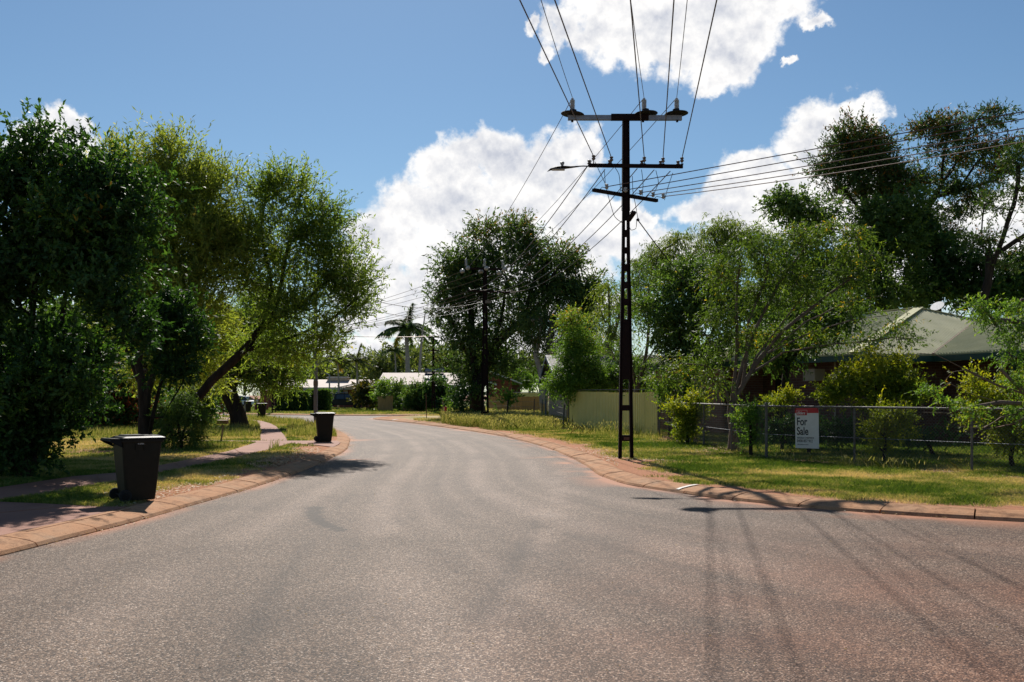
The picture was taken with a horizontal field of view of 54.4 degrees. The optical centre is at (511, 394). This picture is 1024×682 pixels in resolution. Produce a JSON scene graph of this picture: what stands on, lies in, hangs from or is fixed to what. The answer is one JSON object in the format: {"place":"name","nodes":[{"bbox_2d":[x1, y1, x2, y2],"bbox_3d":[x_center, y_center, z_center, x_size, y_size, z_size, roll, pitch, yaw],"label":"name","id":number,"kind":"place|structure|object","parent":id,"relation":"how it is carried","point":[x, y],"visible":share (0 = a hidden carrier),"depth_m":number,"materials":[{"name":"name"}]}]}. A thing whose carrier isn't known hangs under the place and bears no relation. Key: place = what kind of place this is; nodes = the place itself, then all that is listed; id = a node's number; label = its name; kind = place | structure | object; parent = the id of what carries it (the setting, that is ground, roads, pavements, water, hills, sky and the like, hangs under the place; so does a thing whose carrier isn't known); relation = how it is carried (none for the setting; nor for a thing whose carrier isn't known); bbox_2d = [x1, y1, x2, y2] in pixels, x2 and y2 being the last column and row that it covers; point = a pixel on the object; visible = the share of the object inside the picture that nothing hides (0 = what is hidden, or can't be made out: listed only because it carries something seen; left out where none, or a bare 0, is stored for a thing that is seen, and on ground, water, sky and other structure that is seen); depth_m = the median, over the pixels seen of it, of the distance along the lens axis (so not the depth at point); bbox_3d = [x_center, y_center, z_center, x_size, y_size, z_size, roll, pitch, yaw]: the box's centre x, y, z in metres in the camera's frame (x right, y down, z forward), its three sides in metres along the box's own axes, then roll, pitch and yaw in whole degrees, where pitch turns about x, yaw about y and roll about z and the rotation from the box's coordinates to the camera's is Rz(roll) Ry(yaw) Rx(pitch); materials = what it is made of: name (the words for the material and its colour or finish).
{"place":"outdoors","nodes":[
{"label":"outdoors","id":0,"kind":"place"},
{"bbox_2d":[0,502,125,535],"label":"driveway","id":1,"kind":"structure","parent":0,"point":[17,520],"depth_m":13.34,"materials":[{"name":"red concrete"}]},
{"bbox_2d":[0,442,287,499],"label":"footpath","id":2,"kind":"structure","parent":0,"point":[36,487],"depth_m":18.88,"materials":[{"name":"red concrete"}]},
{"bbox_2d":[214,417,286,440],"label":"footpath","id":3,"kind":"structure","parent":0,"point":[274,432],"depth_m":42.02,"materials":[{"name":"beige concrete"}]},
{"bbox_2d":[205,440,339,446],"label":"driveway","id":4,"kind":"structure","parent":0,"point":[328,443],"depth_m":33.09,"materials":[{"name":"beige concrete"}]},
{"bbox_2d":[310,412,335,441],"bbox_3d":[-6.410,1.079,33.726,0.838,1.011,0.580,0,0,-15],"label":"wheelie bin","id":5,"kind":"object","parent":4,"relation":"on","point":[324,425],"visible":1,"depth_m":33.51,"materials":[{"name":"plastic"}]},
{"bbox_2d":[340,342,403,394],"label":"distant tree","id":6,"kind":"object","parent":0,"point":[361,375],"visible":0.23,"depth_m":138.60,"materials":[{"name":"green plant"}]},
{"bbox_2d":[363,342,431,379],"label":"distant tree","id":7,"kind":"object","parent":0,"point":[387,367],"visible":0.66,"depth_m":135.85,"materials":[{"name":"green plant"}]},
{"bbox_2d":[414,339,465,379],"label":"distant tree","id":8,"kind":"object","parent":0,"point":[439,357],"visible":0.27,"depth_m":137.88,"materials":[{"name":"green plant"}]},
{"bbox_2d":[0,414,1023,681],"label":"road","id":9,"kind":"structure","parent":0,"point":[468,536],"depth_m":8.88,"materials":[{"name":"asphalt"}]},
{"bbox_2d":[0,430,349,555],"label":"kerb","id":10,"kind":"structure","parent":9,"relation":"on","point":[15,542],"depth_m":14.22,"materials":[{"name":"concrete"}]},
{"bbox_2d":[192,278,318,427],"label":"pollarded tree","id":11,"kind":"object","parent":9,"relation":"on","point":[236,409],"visible":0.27,"depth_m":47.79,"materials":[{"name":"green plant"}]},
{"bbox_2d":[296,353,337,381],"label":"distant tree","id":12,"kind":"object","parent":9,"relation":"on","point":[323,370],"visible":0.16,"depth_m":140.80,"materials":[{"name":"green plant"}]},
{"bbox_2d":[217,413,425,415],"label":"kerb","id":13,"kind":"structure","parent":9,"relation":"on","point":[348,414],"depth_m":81.63,"materials":[{"name":"concrete"}]},
{"bbox_2d":[303,376,372,407],"bbox_3d":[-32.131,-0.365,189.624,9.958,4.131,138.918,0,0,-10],"label":"pale roofed house","id":14,"kind":"structure","parent":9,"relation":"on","point":[345,383],"depth_m":127.60,"materials":[{"name":"white metal"}]},
{"bbox_2d":[380,368,459,408],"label":"pale roofed house","id":15,"kind":"structure","parent":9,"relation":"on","point":[427,374],"depth_m":114.98,"materials":[{"name":"metal"}]},
{"bbox_2d":[50,429,945,545],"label":"leaf litter","id":16,"kind":"object","parent":9,"relation":"on","point":[325,463],"visible":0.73,"depth_m":16.43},
{"bbox_2d":[486,371,521,396],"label":"brick house","id":17,"kind":"structure","parent":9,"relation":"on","point":[510,388],"depth_m":104.00,"materials":[{"name":"brick"}]},
{"bbox_2d":[509,369,538,391],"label":"garden shrub","id":18,"kind":"object","parent":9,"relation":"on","point":[525,385],"visible":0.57,"depth_m":117.29,"materials":[{"name":"green plant"}]},
{"bbox_2d":[48,479,1013,675],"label":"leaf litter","id":19,"kind":"object","parent":9,"relation":"on","point":[537,599],"visible":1,"depth_m":7.46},
{"bbox_2d":[538,355,663,417],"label":"tan building","id":20,"kind":"structure","parent":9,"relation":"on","point":[544,370],"depth_m":56.55,"materials":[{"name":"paint"}]},
{"bbox_2d":[563,352,655,398],"bbox_3d":[5.143,-0.269,50.048,5.759,3.968,3.350,0,0,0],"label":"garden shrub","id":21,"kind":"object","parent":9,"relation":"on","point":[615,376],"visible":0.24,"depth_m":49.52,"materials":[{"name":"green plant"}]},
{"bbox_2d":[578,255,652,356],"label":"weeping tree","id":22,"kind":"object","parent":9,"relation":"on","point":[613,331],"visible":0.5,"depth_m":56.75,"materials":[{"name":"green plant"}]},
{"bbox_2d":[646,370,698,436],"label":"young tree","id":23,"kind":"object","parent":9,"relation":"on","point":[659,390],"visible":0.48,"depth_m":37.45,"materials":[{"name":"green plant"}]},
{"bbox_2d":[373,415,1023,521],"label":"kerb","id":24,"kind":"structure","parent":9,"relation":"on","point":[600,467],"depth_m":15.91,"materials":[{"name":"concrete"}]},
{"bbox_2d":[614,241,786,432],"bbox_3d":[7.823,-2.257,39.998,7.606,7.916,4.655,0,0,0],"label":"leafy tree","id":25,"kind":"object","parent":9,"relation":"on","point":[674,318],"visible":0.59,"depth_m":39.52,"materials":[{"name":"green plant"}]},
{"bbox_2d":[740,180,866,319],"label":"dense tree","id":26,"kind":"object","parent":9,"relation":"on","point":[788,204],"visible":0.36,"depth_m":49.41,"materials":[{"name":"green plant"}]},
{"bbox_2d":[759,408,870,452],"bbox_3d":[8.331,0.998,27.082,3.321,1.419,1.961,0,0,0],"label":"garden shrub","id":27,"kind":"object","parent":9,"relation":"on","point":[840,426],"visible":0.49,"depth_m":26.77,"materials":[{"name":"green plant"}]},
{"bbox_2d":[640,301,1023,443],"bbox_3d":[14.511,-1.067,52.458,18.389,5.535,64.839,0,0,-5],"label":"brick house","id":28,"kind":"structure","parent":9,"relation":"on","point":[958,339],"depth_m":35.11,"materials":[{"name":"brown brick"}]},
{"bbox_2d":[892,416,969,453],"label":"garden shrub","id":29,"kind":"object","parent":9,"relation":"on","point":[929,436],"visible":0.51,"depth_m":25.95,"materials":[{"name":"green plant"}]},
{"bbox_2d":[0,0,1023,395],"label":"sky","id":30,"kind":"structure","parent":0,"point":[433,111],"materials":[{"name":"blue"}]},
{"bbox_2d":[0,402,1023,509],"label":"verge","id":31,"kind":"structure","parent":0,"point":[628,466],"depth_m":21.37,"materials":[{"name":"plant"}]},
{"bbox_2d":[4,295,127,370],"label":"background tree","id":32,"kind":"object","parent":31,"relation":"on","point":[58,311],"visible":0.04,"depth_m":53.38,"materials":[{"name":"green plant"}]},
{"bbox_2d":[0,97,205,477],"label":"dense tree","id":33,"kind":"object","parent":31,"relation":"on","point":[75,222],"visible":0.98,"depth_m":18.56,"materials":[{"name":"green plant"}]},
{"bbox_2d":[86,358,166,428],"bbox_3d":[-17.647,0.001,44.782,4.239,4.022,3.781,0,0,-41],"label":"garden shrub","id":34,"kind":"object","parent":31,"relation":"on","point":[128,416],"visible":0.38,"depth_m":44.02,"materials":[{"name":"green plant"}]},
{"bbox_2d":[100,434,165,502],"bbox_3d":[-5.695,1.089,14.965,0.820,0.990,0.567,0,0,-38],"label":"wheelie bin","id":35,"kind":"object","parent":31,"relation":"on","point":[136,457],"visible":0.99,"depth_m":14.81,"materials":[{"name":"black plastic"}]},
{"bbox_2d":[120,364,186,428],"bbox_3d":[-17.363,-0.195,47.623,4.410,4.759,4.209,0,0,0],"label":"garden shrub","id":36,"kind":"object","parent":31,"relation":"on","point":[162,397],"visible":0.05,"depth_m":47.03,"materials":[{"name":"green plant"}]},
{"bbox_2d":[56,106,274,433],"bbox_3d":[-10.159,-3.312,30.879,6.713,10.064,8.781,0,0,0],"label":"willowy tree","id":37,"kind":"object","parent":31,"relation":"on","point":[206,248],"visible":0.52,"depth_m":28.55,"materials":[{"name":"green plant"}]},
{"bbox_2d":[116,263,226,433],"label":"tree","id":38,"kind":"object","parent":31,"relation":"on","point":[180,311],"visible":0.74,"depth_m":22.27,"materials":[{"name":"green plant"}]},
{"bbox_2d":[144,381,222,449],"bbox_3d":[-9.574,0.796,28.921,2.196,2.519,1.858,0,0,0],"label":"bush","id":39,"kind":"object","parent":31,"relation":"on","point":[191,415],"visible":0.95,"depth_m":28.86,"materials":[{"name":"green plant"}]},
{"bbox_2d":[125,353,244,410],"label":"background tree","id":40,"kind":"object","parent":31,"relation":"on","point":[218,398],"visible":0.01,"depth_m":55.18,"materials":[{"name":"green plant"}]},
{"bbox_2d":[169,385,228,418],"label":"garden shrub","id":41,"kind":"object","parent":31,"relation":"on","point":[213,410],"visible":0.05,"depth_m":56.71,"materials":[{"name":"green plant"}]},
{"bbox_2d":[157,146,396,446],"bbox_3d":[-7.170,-2.861,29.926,7.246,9.179,3.592,0,0,0],"label":"leaning tree","id":42,"kind":"object","parent":31,"relation":"on","point":[296,303],"visible":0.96,"depth_m":29.63,"materials":[{"name":"green plant"}]},
{"bbox_2d":[274,390,312,410],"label":"hedge","id":43,"kind":"object","parent":31,"relation":"on","point":[294,404],"visible":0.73,"depth_m":97.00,"materials":[{"name":"green plant"}]},
{"bbox_2d":[306,388,332,410],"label":"hedge","id":44,"kind":"object","parent":31,"relation":"on","point":[324,398],"visible":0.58,"depth_m":99.50,"materials":[{"name":"green plant"}]},
{"bbox_2d":[318,348,356,407],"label":"palm tree","id":45,"kind":"object","parent":31,"relation":"on","point":[340,364],"visible":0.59,"depth_m":117.92,"materials":[{"name":"plant"}]},
{"bbox_2d":[308,352,369,379],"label":"distant tree","id":46,"kind":"object","parent":31,"relation":"on","point":[345,371],"visible":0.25,"depth_m":144.75,"materials":[{"name":"green plant"}]},
{"bbox_2d":[330,392,360,407],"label":"parked car","id":47,"kind":"object","parent":31,"relation":"on","point":[339,398],"visible":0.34,"depth_m":114.20,"materials":[{"name":"black paint"}]},
{"bbox_2d":[336,343,375,383],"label":"palm tree","id":48,"kind":"object","parent":31,"relation":"on","point":[360,361],"visible":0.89,"depth_m":119.90,"materials":[{"name":"plant"}]},
{"bbox_2d":[346,375,379,409],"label":"garden shrub","id":49,"kind":"object","parent":31,"relation":"on","point":[362,388],"visible":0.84,"depth_m":103.50,"materials":[{"name":"green plant"}]},
{"bbox_2d":[71,411,661,449],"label":"seeding grass","id":50,"kind":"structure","parent":31,"relation":"on","point":[294,425],"depth_m":40.03,"materials":[{"name":"plant"}]},
{"bbox_2d":[365,375,394,405],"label":"garden shrub","id":51,"kind":"object","parent":31,"relation":"on","point":[382,383],"visible":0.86,"depth_m":100.62,"materials":[{"name":"green plant"}]},
{"bbox_2d":[378,396,392,410],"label":"timber fence","id":52,"kind":"object","parent":31,"relation":"on","point":[385,403],"visible":0.72,"depth_m":99.48,"materials":[{"name":"brown wood"}]},
{"bbox_2d":[380,376,408,410],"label":"garden shrub","id":53,"kind":"object","parent":31,"relation":"on","point":[393,392],"visible":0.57,"depth_m":99.45,"materials":[{"name":"green plant"}]},
{"bbox_2d":[380,339,412,372],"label":"palm tree","id":54,"kind":"object","parent":31,"relation":"on","point":[396,350],"visible":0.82,"depth_m":131.82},
{"bbox_2d":[376,303,440,372],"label":"palm tree","id":55,"kind":"object","parent":31,"relation":"on","point":[406,331],"visible":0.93,"depth_m":127.68,"materials":[{"name":"plant"}]},
{"bbox_2d":[397,371,429,410],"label":"garden shrub","id":56,"kind":"object","parent":31,"relation":"on","point":[410,399],"visible":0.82,"depth_m":96.25,"materials":[{"name":"green plant"}]},
{"bbox_2d":[399,340,455,372],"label":"distant tree","id":57,"kind":"object","parent":31,"relation":"on","point":[415,354],"visible":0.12,"depth_m":144.10,"materials":[{"name":"green plant"}]},
{"bbox_2d":[427,335,438,411],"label":"power pole","id":58,"kind":"object","parent":31,"relation":"on","point":[433,350],"visible":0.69,"depth_m":90.93,"materials":[{"name":"metal"}]},
{"bbox_2d":[414,372,459,410],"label":"garden shrub","id":59,"kind":"object","parent":31,"relation":"on","point":[440,392],"visible":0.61,"depth_m":95.30,"materials":[{"name":"green plant"}]},
{"bbox_2d":[436,376,486,412],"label":"garden shrub","id":60,"kind":"object","parent":31,"relation":"on","point":[463,392],"visible":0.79,"depth_m":69.64,"materials":[{"name":"green plant"}]},
{"bbox_2d":[460,258,510,415],"bbox_3d":[-1.558,-3.070,57.723,2.984,9.740,1.268,0,0,0],"label":"power pole","id":61,"kind":"object","parent":31,"relation":"on","point":[484,269],"visible":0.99,"depth_m":57.93,"materials":[{"name":"metal"}]},
{"bbox_2d":[481,169,604,290],"bbox_3d":[0.268,-5.583,41.425,0.023,0.963,32.817,0,0,-7],"label":"overhead wire","id":62,"kind":"object","parent":61,"relation":"attached to","point":[556,232],"visible":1,"depth_m":31.81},
{"bbox_2d":[442,398,564,427],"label":"wire fence","id":63,"kind":"object","parent":31,"relation":"on","point":[563,413],"visible":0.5,"depth_m":67.12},
{"bbox_2d":[402,206,620,412],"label":"spreading tree","id":64,"kind":"object","parent":31,"relation":"on","point":[559,290],"visible":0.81,"depth_m":71.27,"materials":[{"name":"dark green leaves"},{"name":"dark bark"}]},
{"bbox_2d":[497,386,525,411],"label":"vine shrub","id":65,"kind":"object","parent":31,"relation":"on","point":[509,396],"visible":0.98,"depth_m":63.76,"materials":[{"name":"green plant"}]},
{"bbox_2d":[489,396,539,410],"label":"timber fence","id":66,"kind":"object","parent":31,"relation":"on","point":[525,403],"visible":0.34,"depth_m":81.56,"materials":[{"name":"brown wood"}]},
{"bbox_2d":[501,301,606,411],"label":"gum tree","id":67,"kind":"object","parent":31,"relation":"on","point":[535,339],"visible":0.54,"depth_m":67.78,"materials":[{"name":"green plant"}]},
{"bbox_2d":[95,436,1015,506],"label":"leaf litter","id":68,"kind":"object","parent":31,"relation":"on","point":[276,460],"visible":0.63,"depth_m":23.72,"materials":[{"name":"plant"}]},
{"bbox_2d":[529,302,623,425],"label":"young tree","id":69,"kind":"object","parent":31,"relation":"on","point":[577,363],"visible":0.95,"depth_m":48.87,"materials":[{"name":"green plant"}]},
{"bbox_2d":[568,389,658,435],"bbox_3d":[4.257,0.709,44.080,0.129,1.943,12.006,0,0,-14],"label":"sheet metal fence","id":70,"kind":"object","parent":31,"relation":"on","point":[594,408],"visible":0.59,"depth_m":43.45,"materials":[{"name":"beige metal"}]},
{"bbox_2d":[561,98,687,458],"bbox_3d":[2.820,-2.820,24.950,3.095,9.240,1.304,0,0,-16],"label":"power pole","id":71,"kind":"object","parent":31,"relation":"on","point":[676,114],"visible":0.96,"depth_m":25.05,"materials":[{"name":"metal"}]},
{"bbox_2d":[519,0,593,155],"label":"overhead wire","id":72,"kind":"object","parent":71,"relation":"attached to","point":[553,71],"visible":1,"depth_m":18.11,"materials":[{"name":"metal"}]},
{"bbox_2d":[554,0,611,157],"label":"overhead wire","id":73,"kind":"object","parent":71,"relation":"attached to","point":[580,72],"visible":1,"depth_m":18.05,"materials":[{"name":"metal"}]},
{"bbox_2d":[630,0,644,157],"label":"overhead wire","id":74,"kind":"object","parent":71,"relation":"attached to","point":[636,71],"visible":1,"depth_m":17.97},
{"bbox_2d":[663,0,674,157],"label":"overhead wire","id":75,"kind":"object","parent":71,"relation":"attached to","point":[668,72],"visible":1,"depth_m":17.99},
{"bbox_2d":[682,0,716,157],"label":"overhead wire","id":76,"kind":"object","parent":71,"relation":"attached to","point":[701,71],"visible":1,"depth_m":17.90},
{"bbox_2d":[607,111,1023,186],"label":"overhead wire","id":77,"kind":"object","parent":71,"relation":"attached to","point":[825,147],"visible":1,"depth_m":20.70,"materials":[{"name":"metal"}]},
{"bbox_2d":[626,118,1023,189],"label":"overhead wire","id":78,"kind":"object","parent":71,"relation":"attached to","point":[834,153],"visible":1,"depth_m":20.85,"materials":[{"name":"metal"}]},
{"bbox_2d":[643,128,1023,192],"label":"overhead wire","id":79,"kind":"object","parent":71,"relation":"attached to","point":[842,159],"visible":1,"depth_m":20.95,"materials":[{"name":"metal"}]},
{"bbox_2d":[654,135,1023,194],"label":"overhead wire","id":80,"kind":"object","parent":71,"relation":"attached to","point":[848,165],"visible":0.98,"depth_m":21.03,"materials":[{"name":"metal"}]},
{"bbox_2d":[664,141,1023,196],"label":"overhead wire","id":81,"kind":"object","parent":71,"relation":"attached to","point":[854,169],"visible":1,"depth_m":21.11,"materials":[{"name":"metal"}]},
{"bbox_2d":[651,385,715,442],"bbox_3d":[5.646,0.632,32.665,2.086,2.139,1.480,0,0,0],"label":"garden shrub","id":82,"kind":"object","parent":31,"relation":"on","point":[686,415],"visible":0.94,"depth_m":32.54,"materials":[{"name":"green plant"}]},
{"bbox_2d":[436,406,966,469],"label":"tall weeds","id":83,"kind":"object","parent":31,"relation":"on","point":[470,423],"visible":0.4,"depth_m":46.71,"materials":[{"name":"green plant"}]},
{"bbox_2d":[441,406,968,466],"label":"seed heads","id":84,"kind":"object","parent":31,"relation":"on","point":[535,415],"visible":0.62,"depth_m":50.31,"materials":[{"name":"plant"}]},
{"bbox_2d":[724,392,780,454],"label":"garden shrub","id":85,"kind":"object","parent":31,"relation":"on","point":[749,413],"visible":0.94,"depth_m":25.82,"materials":[{"name":"green plant"}]},
{"bbox_2d":[758,382,808,448],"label":"garden shrub","id":86,"kind":"object","parent":31,"relation":"on","point":[786,394],"visible":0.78,"depth_m":28.45,"materials":[{"name":"green plant"}]},
{"bbox_2d":[623,213,946,449],"bbox_3d":[7.963,-1.803,29.042,9.405,7.019,2.699,0,0,3],"label":"pod tree","id":87,"kind":"object","parent":31,"relation":"on","point":[755,247],"visible":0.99,"depth_m":28.95,"materials":[{"name":"green plant"}]},
{"bbox_2d":[726,279,883,444],"bbox_3d":[9.184,-1.057,31.972,4.877,5.547,2.699,0,0,0],"label":"leafy tree","id":88,"kind":"object","parent":31,"relation":"on","point":[785,364],"visible":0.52,"depth_m":31.72,"materials":[{"name":"green plant"}]},
{"bbox_2d":[659,402,1023,471],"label":"chain link fence","id":89,"kind":"object","parent":31,"relation":"on","point":[766,406],"visible":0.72,"depth_m":22.97,"materials":[{"name":"metal"}]},
{"bbox_2d":[795,408,818,448],"bbox_3d":[7.081,0.798,23.923,0.022,0.980,0.677,0,0,-39],"label":"sale sign","id":90,"kind":"object","parent":89,"relation":"attached to","point":[806,427],"visible":1,"depth_m":23.91,"materials":[{"name":"plastic"}]},
{"bbox_2d":[807,340,943,451],"bbox_3d":[10.089,0.087,27.584,3.953,3.238,2.223,0,0,0],"label":"garden shrub","id":91,"kind":"object","parent":31,"relation":"on","point":[894,377],"visible":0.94,"depth_m":27.28,"materials":[{"name":"green plant"}]},
{"bbox_2d":[853,385,925,463],"bbox_3d":[8.689,0.749,22.822,1.680,1.969,1.535,0,0,0],"label":"garden shrub","id":92,"kind":"object","parent":31,"relation":"on","point":[869,429],"visible":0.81,"depth_m":22.79,"materials":[{"name":"green plant"}]},
{"bbox_2d":[904,292,1023,432],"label":"overhanging tree","id":93,"kind":"object","parent":31,"relation":"on","point":[997,321],"visible":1,"depth_m":17.47,"materials":[{"name":"green plant"}]},
{"bbox_2d":[936,357,1023,467],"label":"garden shrub","id":94,"kind":"object","parent":31,"relation":"on","point":[994,392],"visible":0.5,"depth_m":21.66,"materials":[{"name":"green plant"}]},
{"bbox_2d":[502,350,544,391],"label":"distant tree","id":95,"kind":"object","parent":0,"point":[531,373],"visible":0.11,"depth_m":138.76,"materials":[{"name":"green plant"}]},
{"bbox_2d":[601,254,664,391],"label":"tree","id":96,"kind":"object","parent":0,"point":[641,373],"visible":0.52,"depth_m":43.89,"materials":[{"name":"plant"}]},
{"bbox_2d":[617,211,776,344],"bbox_3d":[10.881,-4.560,58.015,10.110,12.528,5.134,0,0,0],"label":"weeping tree","id":97,"kind":"object","parent":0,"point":[717,232],"visible":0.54,"depth_m":57.43,"materials":[{"name":"green leaves"},{"name":"dark bark"}]},
{"bbox_2d":[792,102,928,308],"bbox_3d":[18.985,-6.882,54.082,7.654,17.175,4.887,0,0,0],"label":"flame tree","id":98,"kind":"object","parent":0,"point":[886,178],"visible":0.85,"depth_m":53.26,"materials":[{"name":"green plant"}]},
{"bbox_2d":[807,175,955,312],"bbox_3d":[18.224,-4.672,49.929,7.597,12.756,5.310,0,0,0],"label":"dense tree","id":99,"kind":"object","parent":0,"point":[893,291],"visible":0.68,"depth_m":49.28,"materials":[{"name":"green plant"}]},
{"bbox_2d":[890,202,993,313],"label":"dense tree","id":100,"kind":"object","parent":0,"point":[940,250],"visible":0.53,"depth_m":50.34,"materials":[{"name":"green plant"}]},
{"bbox_2d":[891,97,1023,252],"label":"flame tree","id":101,"kind":"object","parent":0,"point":[964,189],"visible":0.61,"depth_m":53.67,"materials":[{"name":"green plant"}]},
{"bbox_2d":[942,244,1023,317],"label":"dense tree","id":102,"kind":"object","parent":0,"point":[1009,287],"visible":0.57,"depth_m":49.56,"materials":[{"name":"green plant"}]},
{"bbox_2d":[945,130,1023,318],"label":"sparse tree","id":103,"kind":"object","parent":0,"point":[980,240],"visible":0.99,"depth_m":43.92,"materials":[{"name":"green plant"}]},
{"label":"ground","id":104,"kind":"structure","parent":0,"visible":0},
{"bbox_2d":[313,276,317,420],"bbox_3d":[-10.987,-2.527,55.931,0.439,8.653,0.362,0,0,0],"label":"street pole","id":105,"kind":"object","parent":104,"relation":"on","point":[315,383],"visible":0.46,"depth_m":55.90,"materials":[{"name":"metal"}]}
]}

